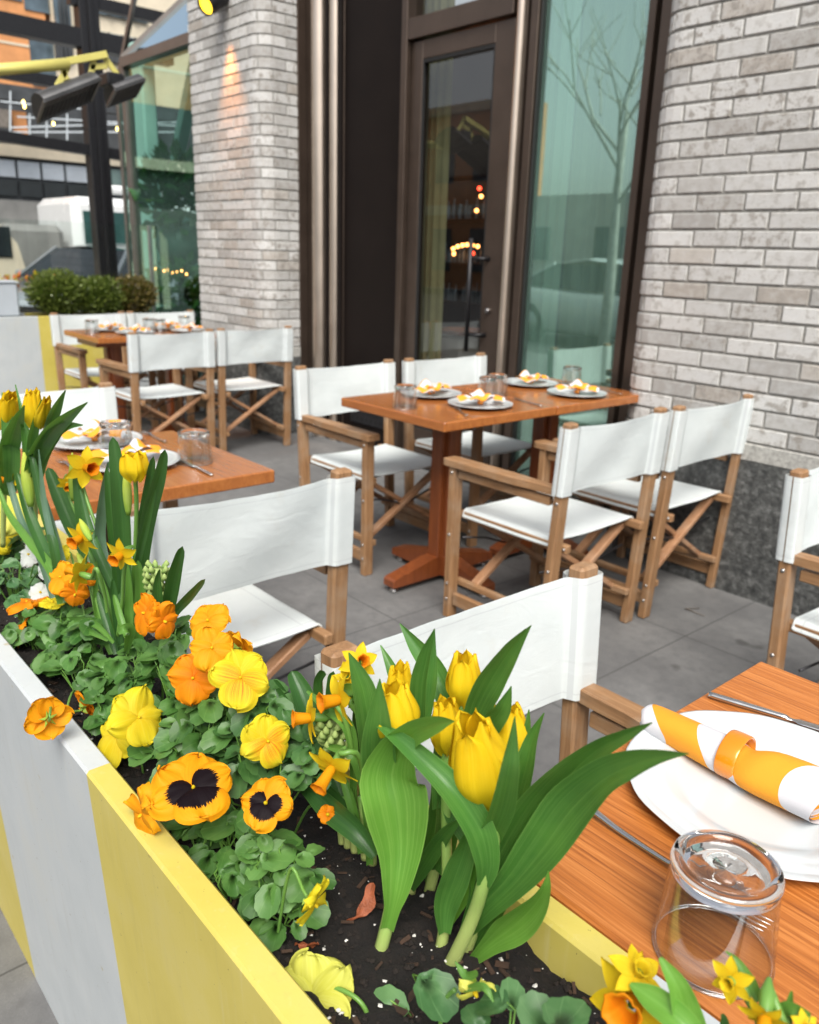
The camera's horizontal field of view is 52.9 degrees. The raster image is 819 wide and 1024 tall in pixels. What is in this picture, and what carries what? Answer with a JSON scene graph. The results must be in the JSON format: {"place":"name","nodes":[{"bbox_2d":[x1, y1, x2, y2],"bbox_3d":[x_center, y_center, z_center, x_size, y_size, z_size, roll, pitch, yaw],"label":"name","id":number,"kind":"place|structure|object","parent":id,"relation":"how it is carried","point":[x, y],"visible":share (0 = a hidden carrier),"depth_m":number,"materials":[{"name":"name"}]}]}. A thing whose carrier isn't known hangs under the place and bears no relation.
{"place":"outdoors","nodes":[
{"label":"outdoors","id":0,"kind":"place"},
{"bbox_2d":[0,0,55,88],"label":"brick apartment block","id":1,"kind":"structure","parent":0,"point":[14,49],"depth_m":25.78,"materials":[{"name":"orange brick"}]},
{"bbox_2d":[29,40,55,87],"bbox_3d":[-11.726,-14.308,26.309,0.750,1.300,0.100,-13,23,-39],"label":"window","id":2,"kind":"structure","parent":1,"relation":"in","point":[38,50],"depth_m":26.16,"materials":[{"name":"blue glass"}]},
{"bbox_2d":[0,88,177,139],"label":"scaffold","id":3,"kind":"object","parent":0,"point":[18,119],"visible":0.38,"depth_m":22.99,"materials":[{"name":"grey metal"}]},
{"bbox_2d":[45,0,189,108],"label":"cream office block","id":4,"kind":"structure","parent":0,"point":[169,83],"depth_m":27.48,"materials":[{"name":"paint"}]},
{"bbox_2d":[53,0,70,25],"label":"window","id":5,"kind":"structure","parent":4,"relation":"in","point":[61,10],"depth_m":25.81,"materials":[{"name":"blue glass"}]},
{"bbox_2d":[0,400,818,1023],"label":"sidewalk","id":6,"kind":"structure","parent":0,"point":[670,652],"depth_m":3.12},
{"bbox_2d":[0,51,145,123],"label":"patio heater","id":7,"kind":"object","parent":6,"relation":"on","point":[61,96],"visible":1,"depth_m":4.49,"materials":[{"name":"yellow paint"}]},
{"bbox_2d":[0,312,158,400],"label":"striped planter","id":8,"kind":"object","parent":6,"relation":"on","point":[27,357],"visible":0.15,"depth_m":6.50,"materials":[{"name":"paint"}]},
{"bbox_2d":[0,280,19,316],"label":"grey metal box","id":9,"kind":"object","parent":8,"relation":"on","point":[9,303],"visible":1,"depth_m":6.30,"materials":[{"name":"grey metal"}]},
{"bbox_2d":[22,267,90,314],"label":"boxwood bush","id":10,"kind":"object","parent":8,"relation":"on","point":[58,284],"visible":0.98,"depth_m":6.58,"materials":[{"name":"green plant"}]},
{"bbox_2d":[71,274,131,314],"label":"boxwood bush","id":11,"kind":"object","parent":8,"relation":"on","point":[101,290],"visible":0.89,"depth_m":6.82,"materials":[{"name":"green plant"}]},
{"bbox_2d":[109,272,158,312],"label":"boxwood bush","id":12,"kind":"object","parent":8,"relation":"on","point":[143,299],"visible":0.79,"depth_m":7.01,"materials":[{"name":"green plant"}]},
{"bbox_2d":[0,382,177,535],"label":"directors chair","id":13,"kind":"object","parent":6,"relation":"on","point":[101,404],"visible":0.12,"depth_m":3.00,"materials":[{"name":"white fabric"}]},
{"bbox_2d":[49,311,158,428],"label":"directors chair","id":14,"kind":"object","parent":6,"relation":"on","point":[62,343],"visible":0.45,"depth_m":6.04,"materials":[{"name":"white fabric"}]},
{"bbox_2d":[64,329,153,432],"bbox_3d":[-1.993,-0.833,5.577,0.410,0.750,0.610,-13,23,-39],"label":"pedestal table","id":15,"kind":"object","parent":6,"relation":"on","point":[111,344],"visible":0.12,"depth_m":5.45,"materials":[{"name":"brown wood"}]},
{"bbox_2d":[17,430,274,554],"bbox_3d":[-0.799,0.224,2.329,0.610,0.750,0.610,-13,23,-39],"label":"pedestal table","id":16,"kind":"object","parent":6,"relation":"on","point":[228,471],"visible":0.06,"depth_m":2.16,"materials":[{"name":"brown wood"}]},
{"bbox_2d":[55,430,142,448],"bbox_3d":[-0.925,-0.209,2.415,0.272,0.015,0.272,-13,23,-39],"label":"dinner plate","id":17,"kind":"object","parent":16,"relation":"on","point":[81,442],"visible":0.59,"depth_m":2.41,"materials":[{"name":"ceramic"}]},
{"bbox_2d":[62,419,127,441],"bbox_3d":[-0.921,-0.231,2.395,0.193,0.058,0.142,-7,19,-25],"label":"bow napkin","id":18,"kind":"object","parent":17,"relation":"on","point":[91,429],"visible":0.9,"depth_m":2.39,"materials":[{"name":"fabric"}]},
{"bbox_2d":[99,419,132,448],"bbox_3d":[-0.825,-0.211,2.311,0.095,0.087,0.095,-13,23,-39],"label":"drinking glass","id":19,"kind":"object","parent":16,"relation":"on","point":[115,424],"visible":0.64,"depth_m":2.29,"materials":[{"name":"clear glass"}]},
{"bbox_2d":[99,448,180,471],"bbox_3d":[-0.750,-0.135,2.195,0.272,0.015,0.272,-13,23,-39],"label":"dinner plate","id":20,"kind":"object","parent":16,"relation":"on","point":[172,457],"visible":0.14,"depth_m":2.23,"materials":[{"name":"ceramic"}]},
{"bbox_2d":[91,438,162,457],"bbox_3d":[-0.755,-0.161,2.190,0.191,0.056,0.119,-10,21,-34],"label":"bow napkin","id":21,"kind":"object","parent":20,"relation":"on","point":[135,445],"visible":0.53,"depth_m":2.19,"materials":[{"name":"fabric"}]},
{"bbox_2d":[177,428,212,465],"bbox_3d":[-0.582,-0.177,2.226,0.095,0.087,0.095,-13,23,-39],"label":"drinking glass","id":22,"kind":"object","parent":16,"relation":"on","point":[194,433],"visible":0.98,"depth_m":2.21,"materials":[{"name":"clear glass"}]},
{"bbox_2d":[96,329,215,446],"bbox_3d":[-1.613,-0.764,5.268,0.559,0.827,0.552,-13,23,-39],"label":"directors chair","id":23,"kind":"object","parent":6,"relation":"on","point":[175,353],"visible":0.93,"depth_m":5.10,"materials":[{"name":"white fabric"}]},
{"bbox_2d":[126,310,217,424],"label":"directors chair","id":24,"kind":"object","parent":6,"relation":"on","point":[132,319],"visible":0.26,"depth_m":6.46,"materials":[{"name":"white fabric"}]},
{"bbox_2d":[142,327,215,431],"bbox_3d":[-1.669,-0.904,5.835,0.420,0.750,0.610,-13,23,-39],"label":"pedestal table","id":25,"kind":"object","parent":6,"relation":"on","point":[169,380],"visible":0.13,"depth_m":5.83,"materials":[{"name":"brown wood"}]},
{"bbox_2d":[184,325,292,451],"bbox_3d":[-1.177,-0.871,5.651,0.559,0.827,0.552,-13,23,-39],"label":"directors chair","id":26,"kind":"object","parent":6,"relation":"on","point":[271,346],"visible":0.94,"depth_m":5.50,"materials":[{"name":"white fabric"}]},
{"bbox_2d":[130,467,355,680],"bbox_3d":[-0.525,0.276,2.065,0.559,0.827,0.552,-13,23,-39],"label":"directors chair","id":27,"kind":"object","parent":6,"relation":"on","point":[235,549],"visible":0.45,"depth_m":1.87,"materials":[{"name":"white fabric"}]},
{"bbox_2d":[0,514,719,1023],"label":"striped planter","id":28,"kind":"object","parent":6,"relation":"on","point":[112,912],"visible":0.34,"depth_m":0.93,"materials":[{"name":"paint"}]},
{"bbox_2d":[0,389,24,547],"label":"tulip","id":29,"kind":"object","parent":28,"relation":"in","point":[12,415],"visible":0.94,"depth_m":1.27,"materials":[{"name":"green plant"}]},
{"bbox_2d":[0,449,65,603],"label":"strap leaved bulb","id":30,"kind":"object","parent":28,"relation":"in","point":[49,555],"visible":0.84,"depth_m":1.23,"materials":[{"name":"green plant"}]},
{"bbox_2d":[15,385,87,564],"bbox_3d":[-0.503,-0.023,1.163,0.038,0.324,0.369,-10,21,-34],"label":"tulip","id":31,"kind":"object","parent":28,"relation":"in","point":[52,423],"visible":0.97,"depth_m":1.16,"materials":[{"name":"green plant"}]},
{"bbox_2d":[45,437,167,614],"bbox_3d":[-0.442,0.008,1.171,0.061,0.293,0.475,-10,21,-33],"label":"strap leaved bulb","id":32,"kind":"object","parent":28,"relation":"in","point":[123,471],"visible":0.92,"depth_m":1.10,"materials":[{"name":"green plant"}]},
{"bbox_2d":[0,540,606,1023],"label":"potting soil","id":33,"kind":"structure","parent":28,"relation":"in","point":[364,928],"depth_m":0.75,"materials":[{"name":"black soil"}]},
{"bbox_2d":[0,493,47,563],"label":"pansy","id":34,"kind":"object","parent":33,"relation":"on","point":[13,546],"visible":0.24,"depth_m":1.55,"materials":[{"name":"yellow plant"}]},
{"bbox_2d":[0,544,48,616],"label":"pansy","id":35,"kind":"object","parent":33,"relation":"on","point":[36,588],"visible":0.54,"depth_m":1.38,"materials":[{"name":"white plant"}]},
{"bbox_2d":[1,596,74,650],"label":"pansy","id":36,"kind":"object","parent":33,"relation":"on","point":[44,623],"visible":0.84,"depth_m":1.23,"materials":[{"name":"green plant"}]},
{"bbox_2d":[62,545,108,655],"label":"pansy","id":37,"kind":"object","parent":33,"relation":"on","point":[76,632],"visible":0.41,"depth_m":1.11,"materials":[{"name":"green plant"}]},
{"bbox_2d":[48,560,123,650],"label":"pansy","id":38,"kind":"object","parent":33,"relation":"on","point":[60,585],"visible":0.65,"depth_m":1.16,"materials":[{"name":"orange plant"}]},
{"bbox_2d":[23,640,160,739],"bbox_3d":[-0.452,0.223,1.067,0.163,0.112,0.303,-13,23,-39],"label":"pansy","id":39,"kind":"object","parent":33,"relation":"on","point":[49,718],"visible":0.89,"depth_m":1.02,"materials":[{"name":"green plant"}]},
{"bbox_2d":[56,518,145,654],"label":"daffodil","id":40,"kind":"object","parent":33,"relation":"on","point":[115,628],"visible":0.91,"depth_m":1.07,"materials":[{"name":"green plant"}]},
{"bbox_2d":[81,684,173,773],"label":"pansy","id":41,"kind":"object","parent":33,"relation":"on","point":[129,728],"visible":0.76,"depth_m":0.91,"materials":[{"name":"yellow plant"}]},
{"bbox_2d":[83,593,191,718],"bbox_3d":[-0.336,0.177,1.036,0.116,0.222,0.224,-13,23,-39],"label":"pansy","id":42,"kind":"object","parent":33,"relation":"on","point":[163,623],"visible":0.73,"depth_m":1.01,"materials":[{"name":"orange plant"}]},
{"bbox_2d":[142,546,204,614],"bbox_3d":[-0.278,0.104,0.971,0.040,0.143,0.220,-13,23,-39],"label":"hyacinth","id":43,"kind":"object","parent":33,"relation":"on","point":[156,576],"visible":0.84,"depth_m":0.98,"materials":[{"name":"green plant"}]},
{"bbox_2d":[123,752,241,879],"bbox_3d":[-0.231,0.293,0.853,0.122,0.135,0.198,-13,23,-39],"label":"pansy","id":44,"kind":"object","parent":33,"relation":"on","point":[185,797],"visible":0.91,"depth_m":0.80,"materials":[{"name":"orange plant"}]},
{"bbox_2d":[135,603,233,762],"bbox_3d":[-0.253,0.206,0.934,0.100,0.232,0.228,-8,20,-28],"label":"pansy","id":45,"kind":"object","parent":33,"relation":"on","point":[195,705],"visible":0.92,"depth_m":0.88,"materials":[{"name":"green plant"}]},
{"bbox_2d":[201,631,304,764],"bbox_3d":[-0.179,0.237,0.869,0.164,0.216,0.089,12,20,30],"label":"pansy","id":46,"kind":"object","parent":33,"relation":"on","point":[237,675],"visible":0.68,"depth_m":0.82,"materials":[{"name":"yellow plant"}]},
{"bbox_2d":[204,846,330,951],"bbox_3d":[-0.136,0.344,0.762,0.182,0.125,0.074,15,22,35],"label":"pansy","id":47,"kind":"object","parent":33,"relation":"on","point":[312,910],"visible":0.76,"depth_m":0.74,"materials":[{"name":"green plant"}]},
{"bbox_2d":[212,713,333,806],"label":"pansy","id":48,"kind":"object","parent":33,"relation":"on","point":[264,737],"visible":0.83,"depth_m":0.79,"materials":[{"name":"green plant"}]},
{"bbox_2d":[234,776,336,918],"bbox_3d":[-0.125,0.307,0.773,0.075,0.144,0.139,-8,20,-28],"label":"pansy","id":49,"kind":"object","parent":33,"relation":"on","point":[263,846],"visible":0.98,"depth_m":0.74,"materials":[{"name":"green plant"}]},
{"bbox_2d":[1,579,598,1023],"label":"bark chips","id":50,"kind":"object","parent":33,"relation":"on","point":[501,965],"visible":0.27,"depth_m":0.72,"materials":[{"name":"brown wood"}]},
{"bbox_2d":[290,740,334,832],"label":"pansy","id":51,"kind":"object","parent":33,"relation":"on","point":[325,813],"visible":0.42,"depth_m":0.79,"materials":[{"name":"orange plant"}]},
{"bbox_2d":[273,670,377,858],"bbox_3d":[-0.080,0.239,0.818,0.063,0.155,0.192,-10,21,-33],"label":"hyacinth","id":52,"kind":"object","parent":33,"relation":"on","point":[345,822],"visible":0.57,"depth_m":0.79,"materials":[{"name":"green plant"}]},
{"bbox_2d":[291,691,376,866],"bbox_3d":[-0.069,0.263,0.782,0.073,0.182,0.109,-5,19,-21],"label":"daffodil","id":53,"kind":"object","parent":33,"relation":"on","point":[336,767],"visible":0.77,"depth_m":0.77,"materials":[{"name":"green plant"}]},
{"bbox_2d":[316,642,376,794],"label":"daffodil","id":54,"kind":"object","parent":33,"relation":"on","point":[341,689],"visible":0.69,"depth_m":0.77,"materials":[{"name":"yellow plant"}]},
{"bbox_2d":[347,883,375,920],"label":"dry leaf","id":55,"kind":"object","parent":33,"relation":"on","point":[366,906],"visible":1,"depth_m":0.76,"materials":[{"name":"brown plant"}]},
{"bbox_2d":[285,947,460,1021],"bbox_3d":[-0.038,0.411,0.679,0.168,0.130,0.070,8,19,20],"label":"pansy","id":56,"kind":"object","parent":33,"relation":"on","point":[328,981],"visible":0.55,"depth_m":0.68,"materials":[{"name":"yellow plant"}]},
{"bbox_2d":[348,653,453,951],"bbox_3d":[-0.013,0.274,0.701,0.056,0.315,0.167,-3,18,-15],"label":"tulip","id":57,"kind":"object","parent":33,"relation":"on","point":[394,797],"visible":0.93,"depth_m":0.70,"materials":[{"name":"green plant"}]},
{"bbox_2d":[380,629,458,894],"bbox_3d":[0.008,0.232,0.770,0.050,0.310,0.167,-5,19,-22],"label":"tulip","id":58,"kind":"object","parent":33,"relation":"on","point":[421,680],"visible":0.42,"depth_m":0.72,"materials":[{"name":"green plant"}]},
{"bbox_2d":[377,708,519,966],"bbox_3d":[0.042,0.267,0.685,0.082,0.317,0.155,-13,23,-39],"label":"tulip","id":59,"kind":"object","parent":33,"relation":"on","point":[474,782],"visible":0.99,"depth_m":0.64,"materials":[{"name":"green plant"}]},
{"bbox_2d":[430,694,476,947],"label":"tulip","id":60,"kind":"object","parent":33,"relation":"on","point":[459,874],"visible":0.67,"depth_m":0.71,"materials":[{"name":"green plant"}]},
{"bbox_2d":[400,623,531,891],"bbox_3d":[0.039,0.230,0.747,0.040,0.361,0.191,-5,19,-20],"label":"tulip","id":61,"kind":"object","parent":33,"relation":"on","point":[467,683],"visible":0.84,"depth_m":0.70,"materials":[{"name":"green plant"}]},
{"bbox_2d":[470,871,550,963],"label":"leaf","id":62,"kind":"object","parent":33,"relation":"on","point":[519,925],"visible":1,"depth_m":0.68,"materials":[{"name":"green plant"}]},
{"bbox_2d":[438,961,590,1023],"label":"pansy","id":63,"kind":"object","parent":33,"relation":"on","point":[532,1007],"visible":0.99,"depth_m":0.59,"materials":[{"name":"green plant"}]},
{"bbox_2d":[465,686,688,952],"bbox_3d":[0.100,0.269,0.632,0.066,0.325,0.221,-4,18,-17],"label":"tulip","id":64,"kind":"object","parent":33,"relation":"on","point":[559,804],"visible":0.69,"depth_m":0.63,"materials":[{"name":"green plant"}]},
{"bbox_2d":[590,943,705,1023],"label":"daffodil","id":65,"kind":"object","parent":33,"relation":"on","point":[631,980],"visible":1,"depth_m":0.53,"materials":[{"name":"yellow plant"}]},
{"bbox_2d":[712,951,816,1023],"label":"daffodil","id":66,"kind":"object","parent":33,"relation":"on","point":[734,979],"visible":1,"depth_m":0.49,"materials":[{"name":"yellow plant"}]},
{"bbox_2d":[293,359,461,575],"bbox_3d":[-0.137,-0.229,3.709,0.559,0.827,0.552,-13,23,-39],"label":"directors chair","id":67,"kind":"object","parent":6,"relation":"on","point":[320,391],"visible":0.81,"depth_m":3.68,"materials":[{"name":"white fabric"}]},
{"bbox_2d":[341,386,555,597],"bbox_3d":[0.142,-0.081,3.391,0.608,0.750,0.610,-13,23,-39],"label":"pedestal table","id":68,"kind":"object","parent":6,"relation":"on","point":[444,420],"visible":0.83,"depth_m":3.30,"materials":[{"name":"brown wood"}]},
{"bbox_2d":[400,388,461,398],"bbox_3d":[0.089,-0.489,3.405,0.258,0.015,0.258,-13,23,-39],"label":"dinner plate","id":69,"kind":"object","parent":68,"relation":"on","point":[443,393],"visible":0.87,"depth_m":3.41,"materials":[{"name":"ceramic"}]},
{"bbox_2d":[448,398,512,409],"bbox_3d":[0.275,-0.420,3.201,0.258,0.015,0.258,-13,23,-39],"label":"dinner plate","id":70,"kind":"object","parent":68,"relation":"on","point":[486,405],"visible":0.83,"depth_m":3.21,"materials":[{"name":"ceramic"}]},
{"bbox_2d":[456,388,504,404],"bbox_3d":[0.275,-0.444,3.191,0.191,0.057,0.121,-5,19,-21],"label":"bow napkin","id":71,"kind":"object","parent":70,"relation":"on","point":[480,396],"visible":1,"depth_m":3.17,"materials":[{"name":"fabric"}]},
{"bbox_2d":[402,352,530,546],"bbox_3d":[0.339,-0.335,4.093,0.559,0.827,0.552,-13,23,-39],"label":"directors chair","id":72,"kind":"object","parent":6,"relation":"on","point":[478,444],"visible":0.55,"depth_m":4.09,"materials":[{"name":"white fabric"}]},
{"bbox_2d":[116,0,818,615],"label":"restaurant building","id":73,"kind":"structure","parent":6,"relation":"on","point":[648,230],"depth_m":4.17,"materials":[{"name":"brick"}]},
{"bbox_2d":[128,137,198,311],"bbox_3d":[-2.172,-2.353,7.861,0.915,2.269,1.037,-13,23,-39],"label":"potted plant","id":74,"kind":"object","parent":73,"relation":"on","point":[177,237],"visible":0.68,"depth_m":7.54,"materials":[{"name":"green plant"}]},
{"bbox_2d":[145,250,201,383],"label":"potted plant","id":75,"kind":"object","parent":73,"relation":"on","point":[165,291],"visible":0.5,"depth_m":7.58,"materials":[{"name":"green plant"}]},
{"bbox_2d":[197,0,228,15],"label":"wall lamp","id":76,"kind":"object","parent":73,"relation":"attached to","point":[208,7],"visible":1,"depth_m":5.36,"materials":[{"name":"black metal"}]},
{"bbox_2d":[419,0,454,359],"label":"curtain","id":77,"kind":"object","parent":73,"relation":"hanging from","point":[440,73],"visible":0.52,"depth_m":5.01,"materials":[{"name":"fabric"}]},
{"bbox_2d":[401,17,516,481],"bbox_3d":[0.228,-1.397,4.736,0.125,2.440,0.790,-13,23,-39],"label":"door","id":78,"kind":"structure","parent":73,"relation":"in","point":[500,36],"depth_m":4.55,"materials":[{"name":"brown metal"}]},
{"bbox_2d":[443,174,486,306],"bbox_3d":[0.602,-2.939,9.338,0.356,1.700,1.640,-13,23,-39],"label":"bar shelf","id":79,"kind":"object","parent":73,"relation":"in","point":[450,258],"visible":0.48,"depth_m":9.30,"materials":[{"name":"black wood"}]},
{"bbox_2d":[515,0,671,529],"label":"window","id":80,"kind":"structure","parent":73,"relation":"in","point":[603,73],"depth_m":3.96,"materials":[{"name":"teal glass"}]},
{"bbox_2d":[314,561,644,761],"bbox_3d":[0.253,0.586,1.152,0.559,0.827,0.552,-13,23,-39],"label":"directors chair","id":81,"kind":"object","parent":6,"relation":"on","point":[557,659],"visible":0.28,"depth_m":1.34,"materials":[{"name":"white fabric"}]},
{"bbox_2d":[453,378,638,561],"bbox_3d":[0.607,-0.186,3.772,0.610,0.750,0.610,-13,23,-39],"label":"pedestal table","id":82,"kind":"object","parent":6,"relation":"on","point":[545,428],"visible":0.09,"depth_m":3.65,"materials":[{"name":"brown wood"}]},
{"bbox_2d":[502,378,557,386],"bbox_3d":[0.553,-0.591,3.773,0.258,0.015,0.258,-13,23,-39],"label":"dinner plate","id":83,"kind":"object","parent":82,"relation":"on","point":[536,383],"visible":0.91,"depth_m":3.79,"materials":[{"name":"ceramic"}]},
{"bbox_2d":[547,387,606,397],"bbox_3d":[0.719,-0.510,3.533,0.258,0.015,0.258,-13,23,-39],"label":"dinner plate","id":84,"kind":"object","parent":82,"relation":"on","point":[569,392],"visible":0.85,"depth_m":3.54,"materials":[{"name":"ceramic"}]},
{"bbox_2d":[443,407,669,622],"bbox_3d":[0.506,0.013,3.000,0.559,0.827,0.552,-13,23,-39],"label":"directors chair","id":85,"kind":"object","parent":6,"relation":"on","point":[548,516],"visible":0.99,"depth_m":2.89,"materials":[{"name":"white fabric"}]},
{"bbox_2d":[553,393,754,618],"bbox_3d":[0.962,-0.086,3.361,0.559,0.827,0.552,-13,23,-39],"label":"directors chair","id":86,"kind":"object","parent":6,"relation":"on","point":[705,433],"visible":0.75,"depth_m":3.21,"materials":[{"name":"white fabric"}]},
{"bbox_2d":[536,662,818,1023],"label":"pedestal table","id":87,"kind":"object","parent":6,"relation":"on","point":[607,881],"visible":0.44,"depth_m":0.75,"materials":[{"name":"brown wood"}]},
{"bbox_2d":[594,810,773,931],"bbox_3d":[0.251,0.338,0.796,0.025,0.009,0.204,-12,22,-37],"label":"dinner fork","id":88,"kind":"object","parent":87,"relation":"on","point":[600,816],"visible":0.55,"depth_m":0.81,"materials":[{"name":"metal"}]},
{"bbox_2d":[652,829,784,999],"bbox_3d":[0.259,0.330,0.688,0.100,0.091,0.100,-13,23,-39],"label":"drinking glass","id":89,"kind":"object","parent":87,"relation":"on","point":[726,873],"visible":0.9,"depth_m":0.67,"materials":[{"name":"clear glass"}]},
{"bbox_2d":[626,710,818,882],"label":"dinner plate","id":90,"kind":"object","parent":87,"relation":"on","point":[682,795],"visible":0.52,"depth_m":0.89,"materials":[{"name":"ceramic"}]},
{"bbox_2d":[640,704,818,823],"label":"rolled napkin","id":91,"kind":"object","parent":90,"relation":"on","point":[786,782],"visible":0.99,"depth_m":0.90,"materials":[{"name":"fabric"}]},
{"bbox_2d":[708,691,818,730],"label":"table knife","id":92,"kind":"object","parent":87,"relation":"on","point":[756,708],"visible":0.99,"depth_m":1.07,"materials":[{"name":"metal"}]},
{"bbox_2d":[766,467,818,683],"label":"directors chair","id":93,"kind":"object","parent":6,"relation":"on","point":[798,532],"visible":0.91,"depth_m":2.11,"materials":[{"name":"white fabric"}]},
{"bbox_2d":[441,327,478,358],"bbox_3d":[0.401,-1.105,6.667,0.400,0.735,0.400,-13,23,-39],"label":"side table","id":94,"kind":"object","parent":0,"point":[452,342],"visible":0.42,"depth_m":6.43,"materials":[{"name":"fabric"}]},
{"label":"road","id":95,"kind":"structure","parent":0,"visible":0},
{"bbox_2d":[0,226,24,280],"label":"delivery van","id":96,"kind":"object","parent":95,"relation":"on","point":[11,261],"visible":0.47,"depth_m":13.14,"materials":[{"name":"beige paint"}]},
{"bbox_2d":[0,0,173,280],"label":"steel frame","id":97,"kind":"object","parent":95,"relation":"on","point":[83,35],"visible":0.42,"depth_m":10.91,"materials":[{"name":"black metal"}]},
{"bbox_2d":[0,83,193,224],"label":"storefront building","id":98,"kind":"structure","parent":95,"relation":"on","point":[31,178],"depth_m":24.63,"materials":[{"name":"beige stone"}]},
{"bbox_2d":[16,161,40,178],"bbox_3d":[-11.312,-10.142,24.412,0.620,0.452,0.120,-13,23,-39],"label":"window","id":99,"kind":"structure","parent":98,"relation":"in","point":[30,170],"depth_m":24.36,"materials":[{"name":"grey glass"}]},
{"bbox_2d":[18,180,42,197],"bbox_3d":[-11.328,-9.642,24.570,0.620,0.439,0.120,-13,23,-39],"label":"window","id":100,"kind":"structure","parent":98,"relation":"in","point":[26,188],"depth_m":24.51,"materials":[{"name":"grey glass"}]},
{"bbox_2d":[41,163,64,180],"bbox_3d":[-10.783,-10.265,24.854,0.620,0.452,0.120,-13,23,-39],"label":"window","id":101,"kind":"structure","parent":98,"relation":"in","point":[55,172],"depth_m":24.80,"materials":[{"name":"grey glass"}]},
{"bbox_2d":[65,165,86,182],"bbox_3d":[-10.254,-10.387,25.295,0.620,0.452,0.120,-13,23,-39],"label":"window","id":102,"kind":"structure","parent":98,"relation":"in","point":[73,173],"depth_m":25.23,"materials":[{"name":"grey glass"}]},
{"bbox_2d":[0,185,198,267],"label":"box truck","id":103,"kind":"object","parent":95,"relation":"on","point":[64,222],"visible":0.05,"depth_m":15.47,"materials":[{"name":"white paint"}]},
{"bbox_2d":[14,243,200,327],"bbox_3d":[-4.974,-3.608,13.381,2.060,1.470,4.610,5,18,10],"label":"parked car","id":104,"kind":"object","parent":95,"relation":"on","point":[78,260],"visible":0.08,"depth_m":12.68,"materials":[{"name":"silver metal"}]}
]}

